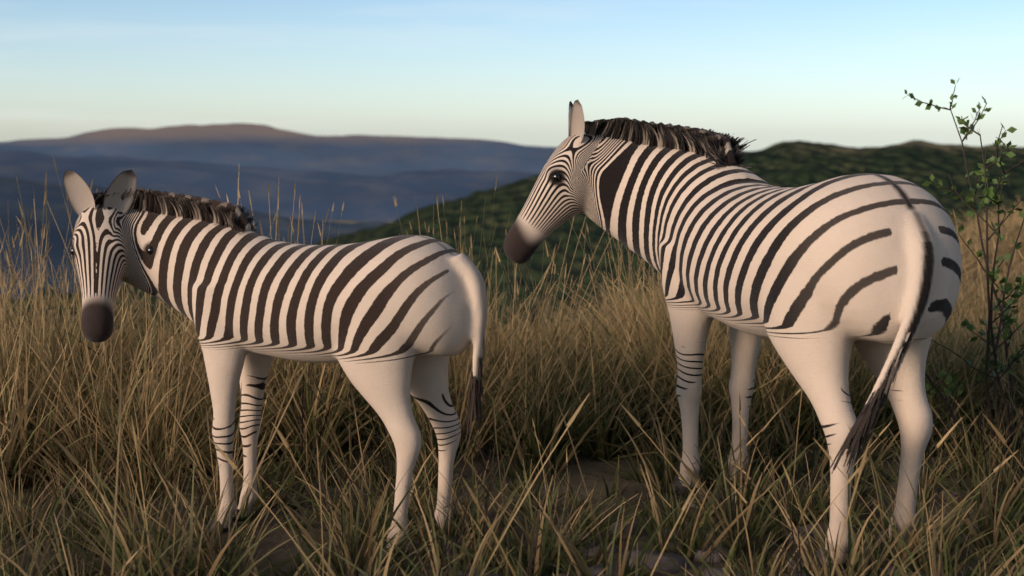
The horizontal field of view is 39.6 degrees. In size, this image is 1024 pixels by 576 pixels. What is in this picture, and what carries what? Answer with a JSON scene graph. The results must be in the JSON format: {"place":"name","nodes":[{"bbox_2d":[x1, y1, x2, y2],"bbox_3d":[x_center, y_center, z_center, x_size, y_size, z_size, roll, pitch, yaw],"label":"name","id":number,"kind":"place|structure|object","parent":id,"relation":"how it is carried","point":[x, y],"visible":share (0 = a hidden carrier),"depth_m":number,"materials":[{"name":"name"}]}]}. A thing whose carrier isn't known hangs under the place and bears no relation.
{"place":"outdoors","nodes":[
{"label":"outdoors","id":0,"kind":"place"},
{"bbox_2d":[0,176,389,299],"bbox_3d":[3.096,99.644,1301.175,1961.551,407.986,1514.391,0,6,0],"label":"distant hill","id":1,"kind":"structure","parent":0,"point":[10,195],"depth_m":1337.04,"materials":[{"name":"blue"}]},
{"bbox_2d":[0,151,535,221],"bbox_3d":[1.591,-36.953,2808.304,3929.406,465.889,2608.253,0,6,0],"label":"ridge","id":2,"kind":"structure","parent":0,"point":[364,198],"depth_m":2911.10,"materials":[{"name":"blue"}]},
{"bbox_2d":[0,123,556,175],"bbox_3d":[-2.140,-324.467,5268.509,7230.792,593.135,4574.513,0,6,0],"label":"ridge","id":3,"kind":"structure","parent":0,"point":[253,145],"depth_m":5484.26,"materials":[{"name":"blue"}]},
{"bbox_2d":[0,155,1023,575],"bbox_3d":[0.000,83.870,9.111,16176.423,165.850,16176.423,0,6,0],"label":"ground","id":4,"kind":"structure","parent":0,"point":[596,474],"depth_m":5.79,"materials":[{"name":"brown plant"}]},
{"bbox_2d":[63,170,486,557],"bbox_3d":[-0.864,0.254,5.235,1.675,1.364,0.495,2,7,19],"label":"zebra","id":5,"kind":"object","parent":4,"relation":"on","point":[390,325],"visible":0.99,"depth_m":5.10,"materials":[{"name":"fur"}]},
{"bbox_2d":[0,140,1023,346],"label":"hillside","id":6,"kind":"structure","parent":4,"relation":"on","point":[798,163],"depth_m":232.77,"materials":[{"name":"green plant"}]},
{"bbox_2d":[345,489,1022,575],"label":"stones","id":7,"kind":"object","parent":4,"relation":"on","point":[680,560],"visible":0.23,"depth_m":4.95,"materials":[{"name":"grey stone"}]},
{"bbox_2d":[503,100,961,570],"bbox_3d":[0.865,0.071,5.622,0.802,1.645,2.203,-4,7,-32],"label":"zebra","id":8,"kind":"object","parent":4,"relation":"on","point":[814,282],"visible":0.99,"depth_m":5.03},
{"bbox_2d":[903,76,1023,459],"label":"shrub","id":9,"kind":"object","parent":4,"relation":"on","point":[992,276],"visible":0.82,"depth_m":6.42,"materials":[{"name":"green plant"}]},
{"bbox_2d":[0,0,1023,150],"label":"sky","id":10,"kind":"structure","parent":0,"point":[770,72],"materials":[{"name":"blue"}]}
]}

